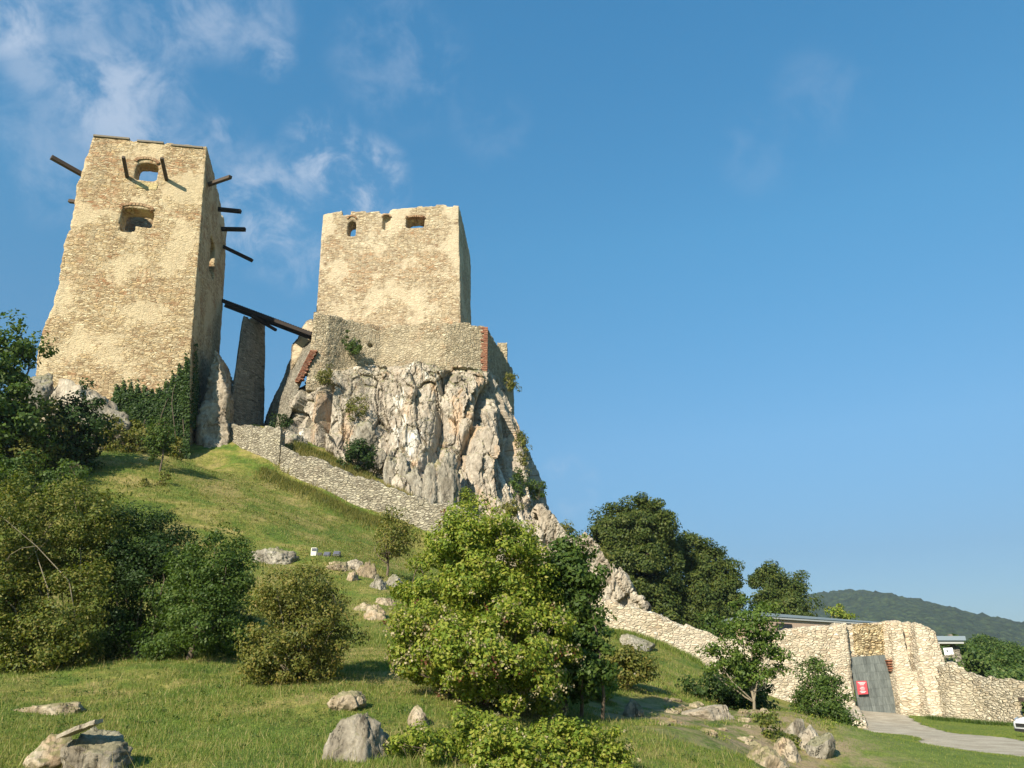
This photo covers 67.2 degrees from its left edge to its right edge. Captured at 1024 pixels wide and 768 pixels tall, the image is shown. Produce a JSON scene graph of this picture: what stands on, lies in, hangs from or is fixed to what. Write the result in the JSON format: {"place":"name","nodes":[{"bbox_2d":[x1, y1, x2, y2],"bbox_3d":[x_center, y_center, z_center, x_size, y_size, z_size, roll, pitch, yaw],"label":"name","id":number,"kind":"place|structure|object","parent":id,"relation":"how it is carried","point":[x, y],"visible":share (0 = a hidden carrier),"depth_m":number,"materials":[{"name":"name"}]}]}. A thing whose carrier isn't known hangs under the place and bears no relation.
{"place":"outdoors","nodes":[
{"label":"outdoors","id":0,"kind":"place"},
{"bbox_2d":[278,361,548,532],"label":"cliff","id":1,"kind":"structure","parent":0,"point":[420,414],"depth_m":63.84,"materials":[{"name":"stone"}]},
{"bbox_2d":[269,413,293,431],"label":"cliff tuft","id":2,"kind":"object","parent":1,"relation":"on","point":[282,422],"visible":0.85,"depth_m":63.02,"materials":[{"name":"green plant"}]},
{"bbox_2d":[313,364,333,386],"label":"cliff tuft","id":3,"kind":"object","parent":1,"relation":"on","point":[324,380],"visible":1,"depth_m":63.97,"materials":[{"name":"green plant"}]},
{"bbox_2d":[344,393,369,421],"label":"cliff tuft","id":4,"kind":"object","parent":1,"relation":"on","point":[351,406],"visible":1,"depth_m":62.69,"materials":[{"name":"green plant"}]},
{"bbox_2d":[349,419,379,452],"bbox_3d":[-11.704,4.461,61.415,2.398,3.192,2.004,0,-22,0],"label":"rock","id":5,"kind":"object","parent":1,"relation":"on","point":[365,429],"visible":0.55,"depth_m":60.76,"materials":[{"name":"grey stone"}]},
{"bbox_2d":[372,448,386,470],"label":"rock","id":6,"kind":"object","parent":1,"relation":"on","point":[380,458],"visible":0.98,"depth_m":59.02,"materials":[{"name":"grey stone"}]},
{"bbox_2d":[306,312,513,414],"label":"curtain wall","id":7,"kind":"structure","parent":1,"relation":"on","point":[446,346],"depth_m":68.65,"materials":[{"name":"stone"}]},
{"bbox_2d":[340,329,362,354],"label":"shrub","id":8,"kind":"object","parent":7,"relation":"attached to","point":[351,349],"visible":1,"depth_m":67.24,"materials":[{"name":"green plant"}]},
{"bbox_2d":[316,205,470,327],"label":"castle keep","id":9,"kind":"structure","parent":7,"relation":"on","point":[390,269],"depth_m":78.03,"materials":[{"name":"stone"}]},
{"bbox_2d":[496,497,523,518],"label":"cliff tuft","id":10,"kind":"object","parent":1,"relation":"on","point":[511,509],"visible":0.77,"depth_m":56.01,"materials":[{"name":"green plant"}]},
{"bbox_2d":[503,371,521,391],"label":"cliff tuft","id":11,"kind":"object","parent":1,"relation":"on","point":[511,384],"visible":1,"depth_m":70.33,"materials":[{"name":"green plant"}]},
{"bbox_2d":[508,465,529,500],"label":"cliff tuft","id":12,"kind":"object","parent":1,"relation":"on","point":[518,477],"visible":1,"depth_m":60.38,"materials":[{"name":"green plant"}]},
{"bbox_2d":[514,430,531,475],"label":"cliff tuft","id":13,"kind":"object","parent":1,"relation":"on","point":[521,440],"visible":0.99,"depth_m":62.90,"materials":[{"name":"green plant"}]},
{"bbox_2d":[525,478,547,500],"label":"cliff tuft","id":14,"kind":"object","parent":1,"relation":"on","point":[537,492],"visible":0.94,"depth_m":61.65,"materials":[{"name":"green plant"}]},
{"bbox_2d":[0,424,1023,767],"bbox_3d":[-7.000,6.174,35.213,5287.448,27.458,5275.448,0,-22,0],"label":"ground","id":15,"kind":"structure","parent":0,"point":[646,702],"depth_m":18.90,"materials":[{"name":"plant"}]},
{"bbox_2d":[0,308,61,472],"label":"maple tree","id":16,"kind":"object","parent":15,"relation":"on","point":[17,390],"visible":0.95,"depth_m":42.53,"materials":[{"name":"green plant"}]},
{"bbox_2d":[11,373,53,409],"bbox_3d":[-33.890,1.175,54.045,3.084,4.717,1.641,0,-22,0],"label":"rock outcrop","id":17,"kind":"object","parent":15,"relation":"on","point":[44,383],"visible":0.34,"depth_m":54.24,"materials":[{"name":"grey stone"}]},
{"bbox_2d":[0,391,81,485],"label":"scrub bush","id":18,"kind":"object","parent":15,"relation":"on","point":[13,449],"visible":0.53,"depth_m":42.92,"materials":[{"name":"green plant"}]},
{"bbox_2d":[22,733,71,767],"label":"boulder","id":19,"kind":"object","parent":15,"relation":"on","point":[46,752],"visible":0.74,"depth_m":11.02,"materials":[{"name":"stone"}]},
{"bbox_2d":[0,448,97,516],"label":"green bush","id":20,"kind":"object","parent":15,"relation":"on","point":[11,464],"visible":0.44,"depth_m":36.95,"materials":[{"name":"green plant"}]},
{"bbox_2d":[14,701,86,714],"bbox_3d":[-9.079,6.435,15.000,1.409,0.463,0.648,0,-22,0],"label":"flat rock","id":21,"kind":"object","parent":15,"relation":"on","point":[54,708],"visible":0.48,"depth_m":14.81,"materials":[{"name":"stone"}]},
{"bbox_2d":[0,468,138,673],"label":"thicket bush","id":22,"kind":"object","parent":15,"relation":"on","point":[27,544],"visible":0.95,"depth_m":20.63,"materials":[{"name":"green plant"}]},
{"bbox_2d":[40,379,117,436],"bbox_3d":[-31.037,3.375,54.662,6.629,7.673,3.475,0,-22,0],"label":"rock outcrop","id":23,"kind":"object","parent":15,"relation":"on","point":[63,387],"visible":0.14,"depth_m":54.71,"materials":[{"name":"stone"}]},
{"bbox_2d":[43,377,120,472],"bbox_3d":[-25.999,2.765,46.088,3.816,5.947,4.537,-20,-29,41],"label":"dark bush","id":24,"kind":"object","parent":15,"relation":"on","point":[87,437],"visible":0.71,"depth_m":45.57,"materials":[{"name":"green plant"}]},
{"bbox_2d":[60,726,132,767],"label":"boulder","id":25,"kind":"object","parent":15,"relation":"on","point":[93,747],"visible":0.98,"depth_m":10.83,"materials":[{"name":"stone"}]},
{"bbox_2d":[56,719,102,738],"bbox_3d":[-6.076,4.864,10.865,0.546,0.262,0.320,-6,-22,14],"label":"stone slab","id":26,"kind":"object","parent":25,"relation":"on","point":[78,729],"depth_m":10.76,"materials":[{"name":"stone"}]},
{"bbox_2d":[81,400,130,450],"bbox_3d":[-28.144,3.026,53.400,3.507,3.918,1.934,0,-22,0],"label":"rock outcrop","id":27,"kind":"object","parent":15,"relation":"on","point":[122,414],"visible":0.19,"depth_m":53.36,"materials":[{"name":"grey stone"}]},
{"bbox_2d":[27,134,252,445],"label":"ruined tower","id":28,"kind":"structure","parent":15,"relation":"on","point":[139,294],"depth_m":62.44,"materials":[{"name":"stone"}]},
{"bbox_2d":[110,340,200,458],"bbox_3d":[-26.470,1.080,58.605,6.736,10.542,3.570,17,-27,-37],"label":"ivy","id":29,"kind":"object","parent":28,"relation":"attached to","point":[135,405],"visible":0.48,"depth_m":57.91,"materials":[{"name":"green plant"}]},
{"bbox_2d":[94,412,185,459],"bbox_3d":[-25.282,3.605,52.689,5.897,3.154,3.896,9,-24,-22],"label":"brush","id":30,"kind":"object","parent":15,"relation":"on","point":[137,433],"visible":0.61,"depth_m":52.07,"materials":[{"name":"green plant"}]},
{"bbox_2d":[137,471,171,486],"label":"weed","id":31,"kind":"object","parent":15,"relation":"on","point":[145,481],"visible":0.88,"depth_m":44.71,"materials":[{"name":"green plant"}]},
{"bbox_2d":[137,416,177,471],"bbox_3d":[-22.010,3.830,47.966,2.137,3.936,2.139,-18,-28,38],"label":"sapling","id":32,"kind":"object","parent":15,"relation":"on","point":[162,442],"visible":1,"depth_m":47.82,"materials":[{"name":"green plant"}]},
{"bbox_2d":[63,500,262,660],"bbox_3d":[-10.452,6.036,23.269,5.971,4.833,4.051,17,-28,-37],"label":"dark thicket","id":33,"kind":"object","parent":15,"relation":"on","point":[147,561],"visible":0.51,"depth_m":22.13,"materials":[{"name":"green plant"}]},
{"bbox_2d":[122,522,263,660],"bbox_3d":[-8.347,5.676,20.897,2.922,3.942,3.804,20,-29,-41],"label":"bush","id":34,"kind":"object","parent":15,"relation":"on","point":[204,583],"visible":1,"depth_m":20.25,"materials":[{"name":"green plant"}]},
{"bbox_2d":[195,350,233,447],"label":"rock pier","id":35,"kind":"structure","parent":15,"relation":"on","point":[215,417],"depth_m":61.14,"materials":[{"name":"stone"}]},
{"bbox_2d":[232,316,264,425],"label":"bridge pier","id":36,"kind":"structure","parent":15,"relation":"on","point":[248,391],"depth_m":69.40,"materials":[{"name":"grey stone"}]},
{"bbox_2d":[222,298,311,339],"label":"timber bridge","id":37,"kind":"structure","parent":36,"relation":"on","point":[268,321],"depth_m":71.42,"materials":[{"name":"wood"}]},
{"bbox_2d":[229,423,284,465],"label":"stone wall","id":38,"kind":"structure","parent":15,"relation":"on","point":[266,442],"depth_m":58.75,"materials":[{"name":"grey stone"}]},
{"bbox_2d":[250,546,299,564],"bbox_3d":[-11.217,8.347,36.227,2.390,1.315,1.259,0,-22,0],"label":"rock","id":39,"kind":"object","parent":15,"relation":"on","point":[275,555],"visible":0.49,"depth_m":35.84,"materials":[{"name":"grey stone"}]},
{"bbox_2d":[264,319,317,427],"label":"ruined wall","id":40,"kind":"structure","parent":15,"relation":"on","point":[303,355],"depth_m":68.45,"materials":[{"name":"grey stone"}]},
{"bbox_2d":[285,434,307,443],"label":"rock","id":41,"kind":"object","parent":15,"relation":"on","point":[293,437],"visible":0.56,"depth_m":60.71,"materials":[{"name":"grey stone"}]},
{"bbox_2d":[230,556,369,686],"bbox_3d":[-4.907,5.550,18.059,2.980,3.147,3.140,0,-22,0],"label":"olive shrub","id":42,"kind":"object","parent":15,"relation":"on","point":[294,637],"visible":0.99,"depth_m":17.52,"materials":[{"name":"green plant"}]},
{"bbox_2d":[252,465,389,534],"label":"tall grass","id":43,"kind":"structure","parent":15,"relation":"on","point":[286,482],"depth_m":53.46,"materials":[{"name":"green plant"}]},
{"bbox_2d":[281,439,378,479],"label":"bank weeds","id":44,"kind":"object","parent":15,"relation":"on","point":[323,453],"visible":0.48,"depth_m":58.99,"materials":[{"name":"green plant"}]},
{"bbox_2d":[326,561,352,571],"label":"rock","id":45,"kind":"object","parent":15,"relation":"on","point":[343,566],"visible":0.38,"depth_m":35.32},
{"bbox_2d":[327,690,366,710],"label":"rock","id":46,"kind":"object","parent":15,"relation":"on","point":[351,700],"visible":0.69,"depth_m":14.49,"materials":[{"name":"stone"}]},
{"bbox_2d":[269,443,424,514],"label":"bank grass","id":47,"kind":"structure","parent":15,"relation":"on","point":[365,477],"depth_m":57.50,"materials":[{"name":"plant"}]},
{"bbox_2d":[322,712,389,762],"bbox_3d":[-2.290,5.386,10.988,1.049,1.295,0.758,0,-22,0],"label":"boulder","id":48,"kind":"object","parent":15,"relation":"on","point":[365,733],"visible":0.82,"depth_m":11.00,"materials":[{"name":"stone"}]},
{"bbox_2d":[347,559,364,570],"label":"rock","id":49,"kind":"object","parent":15,"relation":"on","point":[355,564],"visible":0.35,"depth_m":35.89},
{"bbox_2d":[336,438,379,473],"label":"bank bush","id":50,"kind":"object","parent":15,"relation":"on","point":[354,452],"visible":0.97,"depth_m":58.96,"materials":[{"name":"green plant"}]},
{"bbox_2d":[356,560,376,578],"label":"rock","id":51,"kind":"object","parent":15,"relation":"on","point":[368,569],"visible":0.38,"depth_m":35.05,"materials":[{"name":"stone"}]},
{"bbox_2d":[364,604,385,619],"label":"rock","id":52,"kind":"object","parent":15,"relation":"on","point":[376,611],"visible":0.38,"depth_m":27.72,"materials":[{"name":"stone"}]},
{"bbox_2d":[369,574,386,589],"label":"rock","id":53,"kind":"object","parent":15,"relation":"on","point":[378,582],"visible":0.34,"depth_m":32.62,"materials":[{"name":"grey stone"}]},
{"bbox_2d":[375,597,396,605],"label":"rock","id":54,"kind":"object","parent":15,"relation":"on","point":[388,601],"visible":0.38,"depth_m":30.25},
{"bbox_2d":[383,450,396,483],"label":"rock","id":55,"kind":"object","parent":15,"relation":"on","point":[390,463],"visible":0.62,"depth_m":58.10,"materials":[{"name":"grey stone"}]},
{"bbox_2d":[280,445,504,561],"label":"stone wall","id":56,"kind":"structure","parent":15,"relation":"on","point":[377,496],"depth_m":54.17,"materials":[{"name":"grey stone"}]},
{"bbox_2d":[371,505,422,575],"bbox_3d":[-5.549,7.516,36.748,2.473,3.741,3.216,16,-27,-35],"label":"sapling","id":57,"kind":"object","parent":15,"relation":"on","point":[391,536],"visible":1,"depth_m":36.47,"materials":[{"name":"green plant"}]},
{"bbox_2d":[0,449,806,715],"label":"grass","id":58,"kind":"structure","parent":15,"relation":"on","point":[695,699],"depth_m":41.88,"materials":[{"name":"plant"}]},
{"bbox_2d":[398,453,409,476],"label":"rock","id":59,"kind":"object","parent":15,"relation":"on","point":[404,468],"visible":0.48,"depth_m":57.98,"materials":[{"name":"grey stone"}]},
{"bbox_2d":[406,466,422,496],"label":"rock","id":60,"kind":"object","parent":15,"relation":"on","point":[414,479],"visible":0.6,"depth_m":56.98,"materials":[{"name":"grey stone"}]},
{"bbox_2d":[0,449,830,767],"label":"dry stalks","id":61,"kind":"object","parent":15,"relation":"on","point":[282,681],"visible":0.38,"depth_m":15.80,"materials":[{"name":"beige plant"}]},
{"bbox_2d":[0,628,835,767],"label":"grass","id":62,"kind":"structure","parent":15,"relation":"on","point":[331,688],"depth_m":14.86,"materials":[{"name":"plant"}]},
{"bbox_2d":[407,704,428,726],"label":"rock","id":63,"kind":"object","parent":15,"relation":"on","point":[417,712],"visible":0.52,"depth_m":13.81,"materials":[{"name":"stone"}]},
{"bbox_2d":[422,462,437,503],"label":"rock","id":64,"kind":"object","parent":15,"relation":"on","point":[429,487],"visible":0.56,"depth_m":56.59,"materials":[{"name":"grey stone"}]},
{"bbox_2d":[437,451,460,504],"bbox_3d":[-4.811,7.882,57.050,1.924,6.083,1.512,-9,-23,21],"label":"rock","id":65,"kind":"object","parent":15,"relation":"on","point":[448,483],"visible":0.63,"depth_m":56.91,"materials":[{"name":"grey stone"}]},
{"bbox_2d":[458,486,479,511],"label":"cliff tuft","id":66,"kind":"object","parent":15,"relation":"on","point":[464,494],"visible":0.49,"depth_m":56.74,"materials":[{"name":"green plant"}]},
{"bbox_2d":[381,492,585,718],"bbox_3d":[-0.607,4.714,17.122,4.567,5.141,4.510,0,-22,0],"label":"flowering shrub","id":67,"kind":"object","parent":15,"relation":"on","point":[526,660],"visible":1,"depth_m":16.56,"materials":[{"name":"green plant"}]},
{"bbox_2d":[382,705,640,767],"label":"shrub","id":68,"kind":"object","parent":15,"relation":"on","point":[542,748],"visible":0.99,"depth_m":11.28,"materials":[{"name":"green plant"}]},
{"bbox_2d":[528,528,622,720],"bbox_3d":[1.179,5.671,18.254,2.819,4.463,1.961,-19,-28,39],"label":"elder bush","id":69,"kind":"object","parent":15,"relation":"on","point":[579,583],"visible":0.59,"depth_m":17.83,"materials":[{"name":"green plant"}]},
{"bbox_2d":[530,503,669,619],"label":"rock ridge","id":70,"kind":"object","parent":15,"relation":"on","point":[620,589],"visible":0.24,"depth_m":51.51,"materials":[{"name":"stone"}]},
{"bbox_2d":[560,519,579,536],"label":"cliff tuft","id":71,"kind":"object","parent":70,"relation":"on","point":[565,527],"visible":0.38,"depth_m":58.10,"materials":[{"name":"green plant"}]},
{"bbox_2d":[588,679,622,701],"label":"weed clump","id":72,"kind":"object","parent":15,"relation":"on","point":[613,687],"visible":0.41,"depth_m":20.18,"materials":[{"name":"green plant"}]},
{"bbox_2d":[602,643,661,689],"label":"bush","id":73,"kind":"object","parent":15,"relation":"on","point":[628,660],"visible":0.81,"depth_m":23.05,"materials":[{"name":"green plant"}]},
{"bbox_2d":[622,698,643,716],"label":"rock","id":74,"kind":"object","parent":15,"relation":"on","point":[633,707],"visible":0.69,"depth_m":18.75,"materials":[{"name":"grey stone"}]},
{"bbox_2d":[620,633,654,651],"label":"boulder","id":75,"kind":"object","parent":15,"relation":"on","point":[627,639],"visible":0.55,"depth_m":41.81,"materials":[{"name":"grey stone"}]},
{"bbox_2d":[585,491,691,625],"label":"oak tree","id":76,"kind":"object","parent":15,"relation":"on","point":[638,541],"visible":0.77,"depth_m":71.37,"materials":[{"name":"green plant"}]},
{"bbox_2d":[602,627,705,666],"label":"wall foot grass","id":77,"kind":"structure","parent":15,"relation":"on","point":[665,646],"depth_m":44.07,"materials":[{"name":"plant"}]},
{"bbox_2d":[591,597,743,679],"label":"stone wall","id":78,"kind":"structure","parent":15,"relation":"on","point":[688,638],"depth_m":46.08,"materials":[{"name":"stone"}]},
{"bbox_2d":[667,529,746,628],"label":"oak tree","id":79,"kind":"object","parent":15,"relation":"on","point":[714,585],"visible":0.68,"depth_m":73.92,"materials":[{"name":"green plant"}]},
{"bbox_2d":[681,704,734,720],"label":"flat rock","id":80,"kind":"object","parent":15,"relation":"on","point":[714,712],"visible":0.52,"depth_m":19.86,"materials":[{"name":"stone"}]},
{"bbox_2d":[657,697,770,746],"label":"loose stones","id":81,"kind":"object","parent":15,"relation":"on","point":[748,740],"visible":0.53,"depth_m":19.80,"materials":[{"name":"stone"}]},
{"bbox_2d":[693,610,739,638],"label":"bush","id":82,"kind":"object","parent":15,"relation":"on","point":[711,626],"visible":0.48,"depth_m":52.41,"materials":[{"name":"green plant"}]},
{"bbox_2d":[675,656,781,710],"bbox_3d":[7.024,9.920,25.142,3.274,2.001,2.622,0,-22,0],"label":"dark bush","id":83,"kind":"object","parent":15,"relation":"on","point":[722,693],"visible":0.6,"depth_m":24.60,"materials":[{"name":"green plant"}]},
{"bbox_2d":[629,689,840,738],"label":"knoll weeds","id":84,"kind":"object","parent":15,"relation":"on","point":[811,715],"visible":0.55,"depth_m":20.85,"materials":[{"name":"green plant"}]},
{"bbox_2d":[694,594,795,708],"bbox_3d":[7.153,8.128,22.955,3.242,3.711,1.954,9,-23,-21],"label":"young tree","id":85,"kind":"object","parent":15,"relation":"on","point":[747,672],"visible":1,"depth_m":22.94,"materials":[{"name":"green plant"}]},
{"bbox_2d":[746,743,786,767],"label":"rock","id":86,"kind":"object","parent":15,"relation":"on","point":[766,756],"visible":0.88,"depth_m":15.29,"materials":[{"name":"stone"}]},
{"bbox_2d":[742,710,802,750],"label":"knoll shrub","id":87,"kind":"object","parent":15,"relation":"on","point":[762,723],"visible":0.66,"depth_m":18.78,"materials":[{"name":"green plant"}]},
{"bbox_2d":[744,560,825,616],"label":"oak tree","id":88,"kind":"object","parent":15,"relation":"on","point":[786,592],"visible":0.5,"depth_m":80.27,"materials":[{"name":"green plant"}]},
{"bbox_2d":[773,737,801,762],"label":"rock","id":89,"kind":"object","parent":15,"relation":"on","point":[786,747],"visible":0.66,"depth_m":17.17,"materials":[{"name":"stone"}]},
{"bbox_2d":[785,718,805,735],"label":"rock","id":90,"kind":"object","parent":15,"relation":"on","point":[796,726],"visible":0.5,"depth_m":19.14,"materials":[{"name":"stone"}]},
{"bbox_2d":[721,613,874,689],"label":"visitor building","id":91,"kind":"structure","parent":15,"relation":"on","point":[791,621],"depth_m":60.19,"materials":[{"name":"grey metal"}]},
{"bbox_2d":[794,724,818,748],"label":"rock","id":92,"kind":"object","parent":15,"relation":"on","point":[808,734],"visible":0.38,"depth_m":18.12,"materials":[{"name":"stone"}]},
{"bbox_2d":[803,732,835,758],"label":"rock","id":93,"kind":"object","parent":15,"relation":"on","point":[822,746],"visible":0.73,"depth_m":17.69,"materials":[{"name":"grey stone"}]},
{"bbox_2d":[786,654,863,726],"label":"feathery bush","id":94,"kind":"object","parent":15,"relation":"on","point":[833,708],"visible":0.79,"depth_m":27.48,"materials":[{"name":"green plant"}]},
{"bbox_2d":[823,603,858,619],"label":"oak tree","id":95,"kind":"object","parent":15,"relation":"on","point":[839,612],"visible":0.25,"depth_m":105.34,"materials":[{"name":"green plant"}]},
{"bbox_2d":[740,620,944,728],"bbox_3d":[19.576,15.856,42.011,12.308,6.589,14.407,0,-22,0],"label":"gatehouse ruin","id":96,"kind":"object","parent":15,"relation":"on","point":[912,653],"visible":0.57,"depth_m":46.43,"materials":[{"name":"stone"}]},
{"bbox_2d":[851,655,895,712],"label":"gate","id":97,"kind":"structure","parent":96,"relation":"attached to","point":[873,671],"depth_m":46.37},
{"bbox_2d":[856,681,867,694],"bbox_3d":[20.950,18.166,46.062,0.662,0.768,0.130,0,-22,0],"label":"sign","id":98,"kind":"object","parent":97,"relation":"attached to","point":[862,688],"visible":1,"depth_m":46.05,"materials":[{"name":"metal"}]},
{"bbox_2d":[831,715,1023,767],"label":"lawn grass","id":99,"kind":"structure","parent":15,"relation":"on","point":[915,718],"depth_m":20.34,"materials":[{"name":"plant"}]},
{"bbox_2d":[936,634,965,670],"bbox_3d":[31.924,22.703,60.385,5.749,5.666,5.000,0,-22,0],"label":"canopy","id":100,"kind":"object","parent":15,"relation":"on","point":[951,640],"visible":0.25,"depth_m":59.03,"materials":[{"name":"grey metal"}]},
{"bbox_2d":[925,714,1013,726],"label":"wall weeds","id":101,"kind":"object","parent":15,"relation":"on","point":[963,720],"depth_m":40.73,"materials":[{"name":"green plant"}]},
{"bbox_2d":[935,661,1023,722],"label":"stone wall","id":102,"kind":"structure","parent":15,"relation":"on","point":[963,693],"depth_m":41.71,"materials":[{"name":"stone"}]},
{"bbox_2d":[940,633,1023,712],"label":"woodland","id":103,"kind":"object","parent":15,"relation":"on","point":[983,655],"visible":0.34,"depth_m":59.87,"materials":[{"name":"green plant"}]},
{"bbox_2d":[1013,716,1023,732],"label":"parked car","id":104,"kind":"object","parent":15,"relation":"on","point":[1018,723],"visible":1,"depth_m":30.14,"materials":[{"name":"white paint"}]},
{"bbox_2d":[0,0,1023,621],"label":"sky","id":105,"kind":"structure","parent":0,"point":[754,269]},
{"bbox_2d":[801,589,1023,646],"bbox_3d":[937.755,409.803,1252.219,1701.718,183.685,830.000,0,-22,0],"label":"forested hill","id":106,"kind":"structure","parent":0,"point":[877,606],"depth_m":1148.88,"materials":[{"name":"plant"}]},
{"bbox_2d":[861,710,1023,756],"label":"path","id":107,"kind":"structure","parent":0,"point":[889,723],"depth_m":28.76,"materials":[{"name":"concrete"}]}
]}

